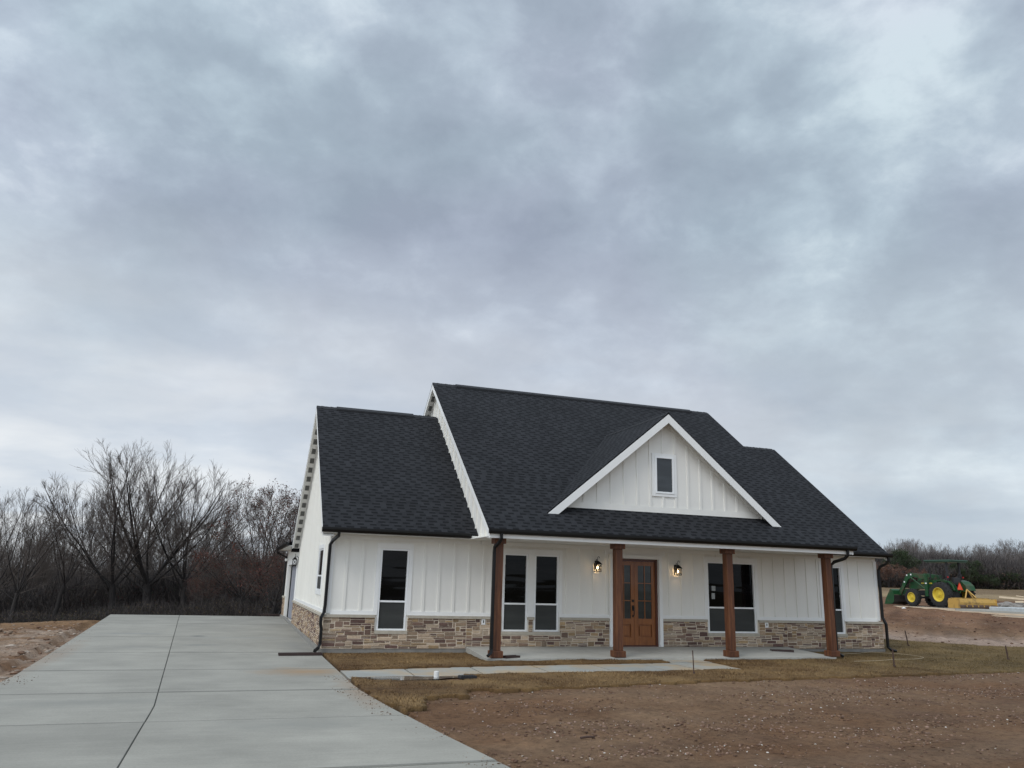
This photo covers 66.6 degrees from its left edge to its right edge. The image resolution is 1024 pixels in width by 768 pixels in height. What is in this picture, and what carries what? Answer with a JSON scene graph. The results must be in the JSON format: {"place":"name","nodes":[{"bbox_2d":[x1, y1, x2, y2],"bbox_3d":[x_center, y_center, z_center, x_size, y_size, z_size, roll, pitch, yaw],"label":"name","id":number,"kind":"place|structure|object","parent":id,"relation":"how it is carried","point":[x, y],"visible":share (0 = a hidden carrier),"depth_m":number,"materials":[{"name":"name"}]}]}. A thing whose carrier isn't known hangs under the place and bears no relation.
{"place":"outdoors","nodes":[
{"label":"outdoors","id":0,"kind":"place"},
{"bbox_2d":[0,614,509,767],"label":"driveway","id":1,"kind":"structure","parent":0,"point":[150,691],"depth_m":11.13,"materials":[{"name":"concrete"}]},
{"bbox_2d":[278,652,321,655],"bbox_3d":[-5.120,6.527,18.852,1.020,0.062,0.170,7,-15,-21],"label":"splash trough","id":2,"kind":"object","parent":1,"relation":"on","point":[300,654],"visible":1,"depth_m":18.79,"materials":[{"name":"grey concrete"}]},
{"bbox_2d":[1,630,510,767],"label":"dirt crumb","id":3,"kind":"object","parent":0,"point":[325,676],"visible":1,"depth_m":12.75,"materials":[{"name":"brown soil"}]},
{"bbox_2d":[0,587,1023,767],"bbox_3d":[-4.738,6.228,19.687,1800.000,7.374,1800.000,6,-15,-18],"label":"ground","id":4,"kind":"structure","parent":0,"point":[852,755],"depth_m":12.27,"materials":[{"name":"soil"}]},
{"bbox_2d":[0,532,34,584],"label":"bare tree","id":5,"kind":"object","parent":4,"relation":"on","point":[12,561],"visible":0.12,"depth_m":54.40,"materials":[{"name":"brown plant"}]},
{"bbox_2d":[0,532,43,587],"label":"bare tree","id":6,"kind":"object","parent":4,"relation":"on","point":[12,557],"visible":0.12,"depth_m":55.33,"materials":[{"name":"brown plant"}]},
{"bbox_2d":[0,486,57,588],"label":"bare tree","id":7,"kind":"object","parent":4,"relation":"on","point":[9,550],"visible":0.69,"depth_m":45.15,"materials":[{"name":"brown plant"}]},
{"bbox_2d":[0,524,71,594],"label":"bare tree","id":8,"kind":"object","parent":4,"relation":"on","point":[6,575],"visible":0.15,"depth_m":51.60,"materials":[{"name":"brown plant"}]},
{"bbox_2d":[0,546,79,601],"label":"bare tree","id":9,"kind":"object","parent":4,"relation":"on","point":[43,575],"visible":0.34,"depth_m":51.99,"materials":[{"name":"brown plant"}]},
{"bbox_2d":[0,491,84,622],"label":"bare tree","id":10,"kind":"object","parent":4,"relation":"on","point":[22,585],"visible":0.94,"depth_m":42.14,"materials":[{"name":"brown plant"}]},
{"bbox_2d":[0,620,94,681],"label":"bare soil","id":11,"kind":"object","parent":4,"relation":"on","point":[24,652],"visible":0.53,"depth_m":21.11,"materials":[{"name":"brown soil"}]},
{"bbox_2d":[9,487,124,619],"bbox_3d":[-25.052,9.738,43.661,5.251,7.758,5.989,-3,-15,19],"label":"bare tree","id":12,"kind":"object","parent":4,"relation":"on","point":[61,592],"visible":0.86,"depth_m":43.82,"materials":[{"name":"brown plant"}]},
{"bbox_2d":[41,526,108,575],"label":"bare tree","id":13,"kind":"object","parent":4,"relation":"on","point":[75,552],"visible":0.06,"depth_m":74.59,"materials":[{"name":"brown plant"}]},
{"bbox_2d":[48,547,115,587],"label":"bare tree","id":14,"kind":"object","parent":4,"relation":"on","point":[75,571],"visible":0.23,"depth_m":56.97,"materials":[{"name":"brown plant"}]},
{"bbox_2d":[58,527,143,585],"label":"bare tree","id":15,"kind":"object","parent":4,"relation":"on","point":[96,562],"visible":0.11,"depth_m":59.07,"materials":[{"name":"brown plant"}]},
{"bbox_2d":[74,488,136,592],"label":"bare tree","id":16,"kind":"object","parent":4,"relation":"on","point":[97,558],"visible":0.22,"depth_m":52.41,"materials":[{"name":"brown plant"}]},
{"bbox_2d":[30,438,207,612],"bbox_3d":[-23.342,8.739,46.056,9.480,11.074,9.759,10,-16,-29],"label":"bare tree","id":17,"kind":"object","parent":4,"relation":"on","point":[111,587],"visible":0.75,"depth_m":45.03,"materials":[{"name":"brown plant"}]},
{"bbox_2d":[93,544,144,583],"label":"bare tree","id":18,"kind":"object","parent":4,"relation":"on","point":[117,562],"visible":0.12,"depth_m":59.30,"materials":[{"name":"brown plant"}]},
{"bbox_2d":[93,543,162,585],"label":"bare tree","id":19,"kind":"object","parent":4,"relation":"on","point":[131,565],"visible":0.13,"depth_m":59.56,"materials":[{"name":"brown plant"}]},
{"bbox_2d":[0,591,272,622],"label":"brush","id":20,"kind":"object","parent":4,"relation":"on","point":[232,608],"visible":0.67,"depth_m":41.29,"materials":[{"name":"brown plant"}]},
{"bbox_2d":[0,544,284,621],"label":"undergrowth","id":21,"kind":"object","parent":4,"relation":"on","point":[130,593],"visible":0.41,"depth_m":47.02,"materials":[{"name":"brown plant"}]},
{"bbox_2d":[116,519,191,570],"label":"bare tree","id":22,"kind":"object","parent":4,"relation":"on","point":[149,548],"visible":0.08,"depth_m":70.19,"materials":[{"name":"brown plant"}]},
{"bbox_2d":[71,446,246,607],"bbox_3d":[-21.819,9.269,47.236,9.872,10.529,9.700,12,-17,-35],"label":"bare tree","id":23,"kind":"object","parent":4,"relation":"on","point":[140,566],"visible":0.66,"depth_m":46.40,"materials":[{"name":"brown plant"}]},
{"bbox_2d":[140,518,197,572],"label":"bare tree","id":24,"kind":"object","parent":4,"relation":"on","point":[167,545],"visible":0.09,"depth_m":72.58,"materials":[{"name":"brown plant"}]},
{"bbox_2d":[122,517,234,614],"bbox_3d":[-22.701,12.439,52.406,7.361,7.203,7.151,-1,-14,9],"label":"bare tree","id":25,"kind":"object","parent":4,"relation":"on","point":[189,560],"visible":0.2,"depth_m":52.12,"materials":[{"name":"brown plant"}]},
{"bbox_2d":[127,468,266,615],"bbox_3d":[-18.988,9.526,46.628,8.404,9.622,7.880,4,-14,-8],"label":"bare tree","id":26,"kind":"object","parent":4,"relation":"on","point":[181,576],"visible":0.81,"depth_m":45.93,"materials":[{"name":"brown plant"}]},
{"bbox_2d":[173,542,250,576],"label":"bare tree","id":27,"kind":"object","parent":4,"relation":"on","point":[207,560],"visible":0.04,"depth_m":64.25,"materials":[{"name":"brown plant"}]},
{"bbox_2d":[178,497,276,603],"bbox_3d":[-19.561,12.045,53.403,5.764,8.562,6.010,-4,-15,23],"label":"bare tree","id":28,"kind":"object","parent":4,"relation":"on","point":[227,558],"visible":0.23,"depth_m":53.47,"materials":[{"name":"brown plant"}]},
{"bbox_2d":[198,521,270,570],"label":"bare tree","id":29,"kind":"object","parent":4,"relation":"on","point":[235,540],"visible":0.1,"depth_m":74.27,"materials":[{"name":"brown plant"}]},
{"bbox_2d":[189,532,286,615],"bbox_3d":[-14.716,10.629,43.039,5.886,5.110,5.718,-8,-17,34],"label":"bare tree","id":30,"kind":"object","parent":4,"relation":"on","point":[210,558],"visible":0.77,"depth_m":42.55,"materials":[{"name":"brown plant"}]},
{"bbox_2d":[208,475,300,615],"bbox_3d":[-14.295,9.473,44.685,6.865,8.548,5.969,10,-16,-29],"label":"oak tree","id":31,"kind":"object","parent":4,"relation":"on","point":[270,534],"visible":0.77,"depth_m":44.58,"materials":[{"name":"brown plant"}]},
{"bbox_2d":[224,527,287,585],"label":"bare tree","id":32,"kind":"object","parent":4,"relation":"on","point":[255,558],"visible":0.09,"depth_m":59.61,"materials":[{"name":"brown plant"}]},
{"bbox_2d":[228,545,287,615],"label":"tree","id":33,"kind":"object","parent":4,"relation":"on","point":[266,573],"visible":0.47,"depth_m":42.05,"materials":[{"name":"brown plant"}]},
{"bbox_2d":[242,485,301,612],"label":"tree","id":34,"kind":"object","parent":4,"relation":"on","point":[291,534],"visible":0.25,"depth_m":48.94,"materials":[{"name":"brown plant"}]},
{"bbox_2d":[362,676,457,679],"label":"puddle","id":35,"kind":"object","parent":4,"relation":"on","point":[407,677],"visible":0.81,"depth_m":15.29,"materials":[{"name":"grey liquid"}]},
{"bbox_2d":[434,671,438,677],"bbox_3d":[-1.506,5.843,15.490,0.098,0.255,0.098,6,-15,-18],"label":"pipe stub","id":36,"kind":"object","parent":4,"relation":"on","point":[436,674],"visible":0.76,"depth_m":15.47,"materials":[{"name":"white plastic"}]},
{"bbox_2d":[458,675,476,678],"bbox_3d":[-0.890,5.837,15.548,0.340,0.058,0.180,8,-16,-24],"label":"drain grate","id":37,"kind":"object","parent":4,"relation":"on","point":[467,676],"visible":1,"depth_m":15.48,"materials":[{"name":"metal"}]},
{"bbox_2d":[340,660,739,681],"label":"walkway","id":38,"kind":"structure","parent":4,"relation":"on","point":[671,665],"depth_m":17.58,"materials":[{"name":"concrete"}]},
{"bbox_2d":[276,383,896,660],"bbox_3d":[1.029,5.390,30.477,18.503,8.871,20.451,6,-15,-18],"label":"farmhouse","id":39,"kind":"object","parent":4,"relation":"on","point":[489,524],"visible":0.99,"depth_m":22.55,"materials":[{"name":"paint"}]},
{"bbox_2d":[287,565,296,618],"bbox_3d":[-9.050,8.648,32.373,0.090,2.220,4.894,6,-15,-18],"label":"garage door","id":40,"kind":"structure","parent":39,"relation":"in","point":[293,567],"depth_m":33.83,"materials":[{"name":"metal"}]},
{"bbox_2d":[316,548,323,589],"bbox_3d":[-5.407,5.264,22.132,0.082,1.148,1.258,6,-15,-18],"label":"window","id":41,"kind":"structure","parent":39,"relation":"in","point":[321,550],"depth_m":22.29,"materials":[{"name":"white plastic"}]},
{"bbox_2d":[374,548,409,633],"bbox_3d":[-3.123,5.427,20.456,0.860,2.157,0.145,6,-15,-18],"label":"window","id":42,"kind":"structure","parent":39,"relation":"in","point":[394,564],"depth_m":20.49,"materials":[{"name":"black glass"}]},
{"bbox_2d":[503,655,519,657],"bbox_3d":[-0.021,6.697,19.157,0.440,0.062,0.170,13,-18,-37],"label":"splash trough","id":43,"kind":"object","parent":39,"relation":"on","point":[511,656],"visible":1,"depth_m":19.11,"materials":[{"name":"brown plastic"}]},
{"bbox_2d":[502,553,527,631],"bbox_3d":[0.078,5.754,21.556,0.718,2.073,0.082,6,-15,-18],"label":"window","id":44,"kind":"structure","parent":39,"relation":"in","point":[515,578],"depth_m":21.56,"materials":[{"name":"black glass"}]},
{"bbox_2d":[533,554,558,631],"bbox_3d":[0.951,5.852,21.845,0.728,2.073,0.082,6,-15,-18],"label":"window","id":45,"kind":"structure","parent":39,"relation":"in","point":[546,589],"depth_m":21.86,"materials":[{"name":"black glass"}]},
{"bbox_2d":[623,558,658,646],"bbox_3d":[3.566,6.349,22.666,1.493,2.469,0.171,6,-15,-18],"label":"front door","id":46,"kind":"structure","parent":39,"relation":"in","point":[640,587],"depth_m":22.74,"materials":[{"name":"brown wood"}]},
{"bbox_2d":[655,456,673,493],"bbox_3d":[4.398,2.631,22.495,0.606,1.066,0.045,6,-15,-18],"label":"dormer window","id":47,"kind":"structure","parent":39,"relation":"in","point":[664,466],"depth_m":22.50,"materials":[{"name":"grey glass"}]},
{"bbox_2d":[707,561,759,635],"bbox_3d":[6.677,6.528,23.696,1.800,2.157,0.145,6,-15,-18],"label":"window","id":48,"kind":"structure","parent":39,"relation":"in","point":[743,573],"depth_m":23.74,"materials":[{"name":"black glass"}]},
{"bbox_2d":[770,649,793,651],"bbox_3d":[7.900,7.802,22.808,0.640,0.062,0.170,1,-14,4],"label":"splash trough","id":49,"kind":"object","parent":39,"relation":"on","point":[780,650],"visible":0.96,"depth_m":22.73,"materials":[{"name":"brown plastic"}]},
{"bbox_2d":[825,567,847,636],"bbox_3d":[10.241,6.928,24.874,0.850,2.157,0.145,6,-15,-18],"label":"window","id":50,"kind":"structure","parent":39,"relation":"in","point":[836,570],"depth_m":24.98,"materials":[{"name":"white plastic"}]},
{"bbox_2d":[580,736,594,738],"bbox_3d":[1.002,4.676,10.327,0.230,0.039,0.033,9,-16,-26],"label":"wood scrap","id":51,"kind":"object","parent":4,"relation":"on","point":[583,737],"visible":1,"depth_m":10.30,"materials":[{"name":"wood"}]},
{"bbox_2d":[876,562,909,587],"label":"oak tree","id":52,"kind":"object","parent":4,"relation":"on","point":[885,571],"visible":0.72,"depth_m":92.83,"materials":[{"name":"brown plant"}]},
{"bbox_2d":[881,548,922,578],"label":"oak tree","id":53,"kind":"object","parent":4,"relation":"on","point":[901,558],"visible":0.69,"depth_m":98.22,"materials":[{"name":"green plant"}]},
{"bbox_2d":[884,538,934,551],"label":"bare tree","id":54,"kind":"object","parent":4,"relation":"on","point":[904,543],"visible":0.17,"depth_m":135.25,"materials":[{"name":"grey plant"}]},
{"bbox_2d":[894,538,937,558],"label":"bare tree","id":55,"kind":"object","parent":4,"relation":"on","point":[931,552],"visible":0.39,"depth_m":113.27,"materials":[{"name":"grey plant"}]},
{"bbox_2d":[905,568,928,581],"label":"oak tree","id":56,"kind":"object","parent":4,"relation":"on","point":[915,570],"visible":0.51,"depth_m":94.31,"materials":[{"name":"brown plant"}]},
{"bbox_2d":[896,606,954,610],"bbox_3d":[24.209,13.724,47.837,0.040,0.170,7.000,6,-15,-18],"label":"board","id":57,"kind":"object","parent":4,"relation":"on","point":[949,609],"visible":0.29,"depth_m":46.07,"materials":[{"name":"beige wood"}]},
{"bbox_2d":[901,542,953,559],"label":"bare tree","id":58,"kind":"object","parent":4,"relation":"on","point":[926,549],"visible":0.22,"depth_m":117.35,"materials":[{"name":"grey plant"}]},
{"bbox_2d":[926,550,964,559],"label":"bare tree","id":59,"kind":"object","parent":4,"relation":"on","point":[941,554],"visible":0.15,"depth_m":112.24,"materials":[{"name":"grey plant"}]},
{"bbox_2d":[875,542,1023,589],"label":"undergrowth","id":60,"kind":"object","parent":4,"relation":"on","point":[1014,567],"visible":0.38,"depth_m":96.01,"materials":[{"name":"brown plant"}]},
{"bbox_2d":[884,607,1023,645],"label":"rubble","id":61,"kind":"object","parent":4,"relation":"on","point":[956,627],"visible":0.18,"depth_m":34.13,"materials":[{"name":"brown soil"}]},
{"bbox_2d":[893,605,1023,616],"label":"concrete pad","id":62,"kind":"object","parent":4,"relation":"on","point":[974,610],"depth_m":43.32,"materials":[{"name":"grey concrete"}]},
{"bbox_2d":[885,560,996,608],"bbox_3d":[25.924,12.251,47.844,2.932,2.765,5.870,7,-15,-19],"label":"tractor","id":63,"kind":"object","parent":62,"relation":"on","point":[939,591],"visible":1,"depth_m":46.54,"materials":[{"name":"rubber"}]},
{"bbox_2d":[997,601,1014,606],"bbox_3d":[29.028,13.006,45.459,1.324,0.621,1.367,6,-15,-18],"label":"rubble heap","id":64,"kind":"object","parent":62,"relation":"on","point":[1005,604],"visible":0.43,"depth_m":45.25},
{"bbox_2d":[1012,603,1023,607],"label":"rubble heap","id":65,"kind":"object","parent":62,"relation":"on","point":[1020,605],"visible":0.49,"depth_m":44.80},
{"bbox_3d":[29.710,12.440,44.500,1.669,0.090,0.140,-11,-19,37],"label":"board","id":66,"kind":"object","parent":65,"relation":"on","visible":0},
{"bbox_2d":[999,596,1023,599],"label":"board","id":67,"kind":"object","parent":66,"relation":"on","point":[1011,598],"visible":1,"depth_m":45.48,"materials":[{"name":"beige wood"}]},
{"bbox_2d":[948,559,983,582],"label":"evergreen tree","id":68,"kind":"object","parent":4,"relation":"on","point":[974,572],"visible":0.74,"depth_m":94.50,"materials":[{"name":"green plant"}]},
{"bbox_2d":[957,544,988,556],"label":"bare tree","id":69,"kind":"object","parent":4,"relation":"on","point":[986,547],"visible":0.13,"depth_m":133.91,"materials":[{"name":"grey plant"}]},
{"bbox_2d":[960,544,1002,564],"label":"bare tree","id":70,"kind":"object","parent":4,"relation":"on","point":[987,557],"visible":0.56,"depth_m":109.55,"materials":[{"name":"grey plant"}]},
{"bbox_2d":[974,574,1000,588],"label":"evergreen tree","id":71,"kind":"object","parent":4,"relation":"on","point":[994,581],"visible":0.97,"depth_m":93.83,"materials":[{"name":"green plant"}]},
{"bbox_2d":[965,546,1010,564],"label":"bare tree","id":72,"kind":"object","parent":4,"relation":"on","point":[994,556],"visible":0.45,"depth_m":109.55,"materials":[{"name":"grey plant"}]},
{"bbox_2d":[954,610,1023,615],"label":"board","id":73,"kind":"object","parent":4,"relation":"on","point":[1010,614],"visible":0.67,"depth_m":41.80,"materials":[{"name":"beige wood"}]},
{"bbox_2d":[972,541,1023,563],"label":"bare tree","id":74,"kind":"object","parent":4,"relation":"on","point":[1005,547],"visible":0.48,"depth_m":110.64,"materials":[{"name":"grey plant"}]},
{"bbox_2d":[980,537,1023,560],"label":"bare tree","id":75,"kind":"object","parent":4,"relation":"on","point":[1010,544],"visible":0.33,"depth_m":122.22,"materials":[{"name":"grey plant"}]},
{"bbox_2d":[989,607,1023,611],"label":"foam sheet","id":76,"kind":"object","parent":4,"relation":"on","point":[1016,609],"visible":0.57,"depth_m":42.00,"materials":[{"name":"white plastic"}]},
{"bbox_2d":[994,549,1021,561],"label":"bare tree","id":77,"kind":"object","parent":4,"relation":"on","point":[1011,555],"visible":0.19,"depth_m":117.17,"materials":[{"name":"grey plant"}]},
{"bbox_2d":[993,615,1023,617],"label":"board","id":78,"kind":"object","parent":4,"relation":"on","point":[1008,616],"visible":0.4,"depth_m":40.29,"materials":[{"name":"beige wood"}]},
{"bbox_2d":[997,571,1023,589],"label":"evergreen tree","id":79,"kind":"object","parent":4,"relation":"on","point":[1008,575],"visible":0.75,"depth_m":94.53,"materials":[{"name":"green plant"}]},
{"bbox_2d":[0,0,1023,571],"label":"sky","id":80,"kind":"structure","parent":0,"point":[796,225],"materials":[{"name":"grey"}]},
{"bbox_2d":[322,640,1023,715],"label":"lawn","id":81,"kind":"structure","parent":0,"point":[398,707],"depth_m":17.57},
{"bbox_2d":[849,652,923,660],"bbox_3d":[10.539,7.950,22.708,3.830,0.030,1.832,13,-18,-39],"label":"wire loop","id":82,"kind":"object","parent":81,"relation":"on","point":[889,659],"visible":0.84,"depth_m":23.60,"materials":[{"name":"beige metal"}]},
{"bbox_2d":[892,649,895,666],"bbox_3d":[9.879,7.169,20.168,0.076,0.611,0.066,6,-15,-18],"label":"stake","id":83,"kind":"object","parent":81,"relation":"on","point":[894,665],"visible":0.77,"depth_m":20.17,"materials":[{"name":"brown wood"}]},
{"bbox_2d":[408,672,1023,767],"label":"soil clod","id":84,"kind":"object","parent":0,"point":[702,726],"visible":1,"depth_m":11.67,"materials":[{"name":"brown soil"}]},
{"bbox_2d":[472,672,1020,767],"bbox_3d":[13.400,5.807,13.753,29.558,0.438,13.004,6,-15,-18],"label":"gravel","id":85,"kind":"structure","parent":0,"point":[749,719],"depth_m":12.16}
]}

